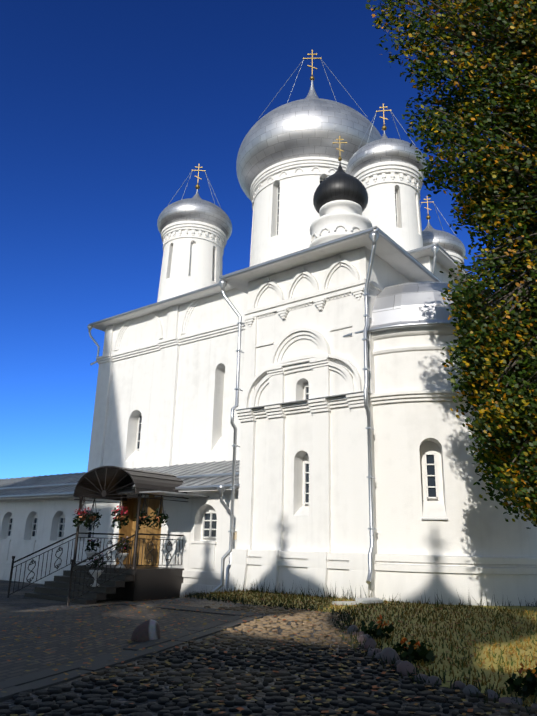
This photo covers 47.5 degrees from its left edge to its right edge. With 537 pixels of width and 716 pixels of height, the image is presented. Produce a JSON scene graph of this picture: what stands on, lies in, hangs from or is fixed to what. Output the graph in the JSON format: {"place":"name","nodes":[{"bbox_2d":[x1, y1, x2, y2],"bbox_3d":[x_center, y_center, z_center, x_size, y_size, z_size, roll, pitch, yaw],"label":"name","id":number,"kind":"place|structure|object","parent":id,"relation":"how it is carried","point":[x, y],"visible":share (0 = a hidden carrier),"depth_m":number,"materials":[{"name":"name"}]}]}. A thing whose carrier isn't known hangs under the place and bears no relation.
{"place":"outdoors","nodes":[
{"label":"outdoors","id":0,"kind":"place"},
{"bbox_2d":[0,580,165,611],"bbox_3d":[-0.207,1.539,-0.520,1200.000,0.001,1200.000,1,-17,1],"label":"ground","id":1,"kind":"structure","parent":0,"point":[17,601],"depth_m":16.30,"materials":[{"name":"grey stone"}]},
{"bbox_2d":[24,564,183,604],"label":"porch stairs","id":2,"kind":"structure","parent":1,"relation":"on","point":[142,583],"depth_m":17.42,"materials":[{"name":"grey stone"}]},
{"bbox_2d":[10,467,188,602],"bbox_3d":[-4.781,5.123,18.187,3.397,3.695,3.961,-12,-21,36],"label":"iron work","id":3,"kind":"object","parent":2,"relation":"on","point":[107,556],"visible":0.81,"depth_m":18.04,"materials":[{"name":"black metal"}]},
{"bbox_2d":[79,516,159,521],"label":"flower pots","id":4,"kind":"object","parent":3,"relation":"hanging from","point":[82,519],"visible":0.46,"depth_m":17.91,"materials":[{"name":"brown ceramic"}]},
{"bbox_2d":[73,506,168,569],"bbox_3d":[-4.511,5.377,18.237,2.231,1.861,2.980,10,-19,-27],"label":"plant","id":5,"kind":"object","parent":4,"relation":"in","point":[87,523],"depth_m":17.96,"materials":[{"name":"plant"}]},
{"bbox_2d":[73,466,186,500],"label":"canopy roof","id":6,"kind":"structure","parent":3,"relation":"on","point":[143,480],"depth_m":19.43,"materials":[{"name":"brown"}]},
{"bbox_2d":[85,551,128,586],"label":"urn planters","id":7,"kind":"object","parent":2,"relation":"on","point":[90,554],"visible":0.79,"depth_m":17.81,"materials":[{"name":"grey stone"}]},
{"bbox_2d":[116,495,162,566],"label":"doors","id":8,"kind":"structure","parent":2,"relation":"on","point":[131,505],"depth_m":20.69,"materials":[{"name":"brown wood"}]},
{"bbox_2d":[0,166,476,598],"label":"decorative moldings","id":9,"kind":"structure","parent":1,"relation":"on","point":[323,565],"depth_m":17.19,"materials":[{"name":"white paint"}]},
{"bbox_2d":[0,228,456,592],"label":"drain pipes","id":10,"kind":"object","parent":9,"relation":"attached to","point":[364,331],"visible":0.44,"depth_m":17.31,"materials":[{"name":"grey metal"}]},
{"bbox_2d":[87,232,438,531],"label":"downpipe brackets","id":11,"kind":"object","parent":9,"relation":"on","point":[373,237],"visible":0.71,"depth_m":17.68,"materials":[{"name":"grey metal"}]},
{"bbox_2d":[365,0,536,528],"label":"tree","id":12,"kind":"object","parent":1,"relation":"on","point":[509,411],"depth_m":9.31,"materials":[{"name":"green plant"}]},
{"bbox_2d":[7,490,183,605],"bbox_3d":[-4.975,5.592,18.136,2.957,3.230,3.948,-12,-21,36],"label":"railing","id":13,"kind":"object","parent":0,"point":[73,563],"visible":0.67,"depth_m":17.49,"materials":[{"name":"black metal"}]},
{"bbox_2d":[0,605,231,681],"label":"paved path","id":14,"kind":"structure","parent":0,"point":[13,667],"depth_m":9.69,"materials":[{"name":"grey stone"}]},
{"bbox_2d":[131,619,160,641],"bbox_3d":[-1.807,4.035,9.023,0.442,0.330,0.315,1,-17,1],"label":"boulder","id":15,"kind":"object","parent":14,"relation":"on","point":[147,630],"visible":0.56,"depth_m":8.91,"materials":[{"name":"grey stone"}]},
{"bbox_2d":[0,0,534,478],"label":"sky","id":16,"kind":"structure","parent":0,"point":[108,107],"materials":[{"name":"blue"}]},
{"bbox_2d":[0,597,535,715],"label":"cobblestones","id":17,"kind":"structure","parent":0,"point":[203,602],"depth_m":6.55,"materials":[{"name":"grey stone"}]},
{"bbox_2d":[0,494,237,585],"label":"gallery wall","id":18,"kind":"structure","parent":17,"relation":"on","point":[185,519],"depth_m":21.17,"materials":[{"name":"paint"}]},
{"bbox_2d":[0,602,265,701],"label":"kerb stones","id":19,"kind":"object","parent":17,"relation":"on","point":[29,683],"visible":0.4,"depth_m":7.95,"materials":[{"name":"grey stone"}]},
{"bbox_2d":[103,288,247,468],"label":"church wall","id":20,"kind":"structure","parent":17,"relation":"on","point":[205,365],"depth_m":25.93,"materials":[{"name":"paint"}]},
{"bbox_2d":[6,180,437,538],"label":"window frames","id":21,"kind":"structure","parent":20,"relation":"in","point":[211,520],"depth_m":18.91,"materials":[{"name":"white wood"}]},
{"bbox_2d":[8,181,435,536],"bbox_3d":[-11.019,0.297,30.078,39.584,16.380,10.873,-7,-19,26],"label":"window glass","id":22,"kind":"object","parent":21,"relation":"in","point":[431,471],"visible":0.06,"depth_m":18.60,"materials":[{"name":"glass"}]},
{"bbox_2d":[0,226,469,519],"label":"roof sheets","id":23,"kind":"object","parent":20,"relation":"on","point":[214,467],"visible":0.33,"depth_m":22.66,"materials":[{"name":"metal"}]},
{"bbox_2d":[157,221,226,301],"bbox_3d":[-4.027,-3.624,31.697,3.478,5.990,3.478,1,-17,1],"label":"drum","id":24,"kind":"object","parent":23,"relation":"on","point":[190,262],"visible":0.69,"depth_m":30.78,"materials":[{"name":"paint"}]},
{"bbox_2d":[157,189,231,239],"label":"dome","id":25,"kind":"structure","parent":24,"relation":"on","point":[196,207],"depth_m":31.18,"materials":[{"name":"silver metal"}]},
{"bbox_2d":[250,156,347,265],"bbox_3d":[2.151,-5.081,30.447,6.377,7.140,6.377,1,-17,1],"label":"drum","id":26,"kind":"object","parent":23,"relation":"on","point":[298,214],"visible":0.35,"depth_m":28.43,"materials":[{"name":"paint"}]},
{"bbox_2d":[236,80,381,200],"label":"dome","id":27,"kind":"structure","parent":26,"relation":"on","point":[312,123],"depth_m":28.63,"materials":[{"name":"silver metal"}]},
{"bbox_2d":[309,200,371,246],"bbox_3d":[2.411,-3.970,20.287,2.119,2.120,2.119,1,-17,1],"label":"dome drum","id":28,"kind":"object","parent":23,"relation":"on","point":[346,213],"visible":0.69,"depth_m":19.57,"materials":[{"name":"paint"}]},
{"bbox_2d":[313,162,367,212],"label":"dome","id":29,"kind":"structure","parent":28,"relation":"on","point":[340,183],"depth_m":20.02,"materials":[{"name":"black metal"}]},
{"bbox_2d":[354,161,422,250],"bbox_3d":[4.865,-4.462,24.699,2.979,6.140,2.979,1,-17,1],"label":"drum","id":30,"kind":"object","parent":23,"relation":"on","point":[379,211],"visible":0.44,"depth_m":24.05,"materials":[{"name":"paint"}]},
{"bbox_2d":[346,130,426,178],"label":"dome","id":31,"kind":"structure","parent":30,"relation":"on","point":[384,148],"depth_m":24.38,"materials":[{"name":"silver metal"}]},
{"bbox_2d":[446,251,463,264],"bbox_3d":[7.678,-2.361,28.377,2.979,4.390,2.979,1,-17,1],"label":"drum","id":32,"kind":"object","parent":23,"relation":"on","point":[457,258],"depth_m":27.82,"materials":[{"name":"paint"}]},
{"bbox_2d":[422,219,465,258],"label":"dome","id":33,"kind":"structure","parent":32,"relation":"on","point":[446,241],"depth_m":27.82,"materials":[{"name":"silver metal"}]},
{"bbox_2d":[0,606,536,715],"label":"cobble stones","id":34,"kind":"object","parent":17,"relation":"on","point":[100,699],"visible":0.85,"depth_m":6.45,"materials":[{"name":"grey stone"}]},
{"bbox_2d":[0,590,536,715],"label":"fallen leaves","id":35,"kind":"object","parent":17,"relation":"on","point":[285,690],"visible":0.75,"depth_m":7.98,"materials":[{"name":"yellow plant"}]},
{"bbox_2d":[168,59,455,235],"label":"guy wires","id":36,"kind":"object","parent":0,"point":[358,147],"visible":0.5,"depth_m":31.15,"materials":[{"name":"grey metal"}]},
{"bbox_2d":[192,50,433,219],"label":"crosses","id":37,"kind":"object","parent":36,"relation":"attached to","point":[384,127],"visible":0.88,"depth_m":29.98,"materials":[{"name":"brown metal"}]},
{"bbox_2d":[178,578,536,714],"bbox_3d":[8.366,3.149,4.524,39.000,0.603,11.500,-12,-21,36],"label":"lawn","id":38,"kind":"structure","parent":0,"point":[488,662],"depth_m":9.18,"materials":[{"name":"green plant"}]},
{"bbox_2d":[332,597,382,604],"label":"splash blocks","id":39,"kind":"object","parent":38,"relation":"on","point":[369,600],"depth_m":13.11,"materials":[{"name":"grey concrete"}]},
{"bbox_2d":[346,625,536,707],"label":"border stones","id":40,"kind":"object","parent":38,"relation":"on","point":[401,666],"visible":0.58,"depth_m":6.96,"materials":[{"name":"grey stone"}]},
{"bbox_2d":[360,620,536,697],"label":"border plants","id":41,"kind":"object","parent":38,"relation":"on","point":[529,686],"visible":0.9,"depth_m":7.49,"materials":[{"name":"green plant"}]},
{"bbox_2d":[370,326,536,605],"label":"apse","id":42,"kind":"structure","parent":38,"relation":"on","point":[474,545],"depth_m":14.62,"materials":[{"name":"paint"}]},
{"bbox_2d":[247,246,410,553],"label":"church wall","id":43,"kind":"structure","parent":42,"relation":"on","point":[297,531],"depth_m":16.81,"materials":[{"name":"paint"}]},
{"bbox_2d":[371,281,495,327],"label":"apse roof","id":44,"kind":"structure","parent":42,"relation":"on","point":[413,302],"depth_m":16.09,"materials":[{"name":"silver metal"}]},
{"bbox_2d":[416,255,461,284],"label":"roof gable","id":45,"kind":"structure","parent":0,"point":[426,262],"depth_m":21.88,"materials":[{"name":"paint"}]},
{"bbox_2d":[376,614,536,676],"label":"border flowers","id":46,"kind":"object","parent":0,"point":[403,640],"visible":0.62,"depth_m":7.71,"materials":[{"name":"red plant"}]}
]}

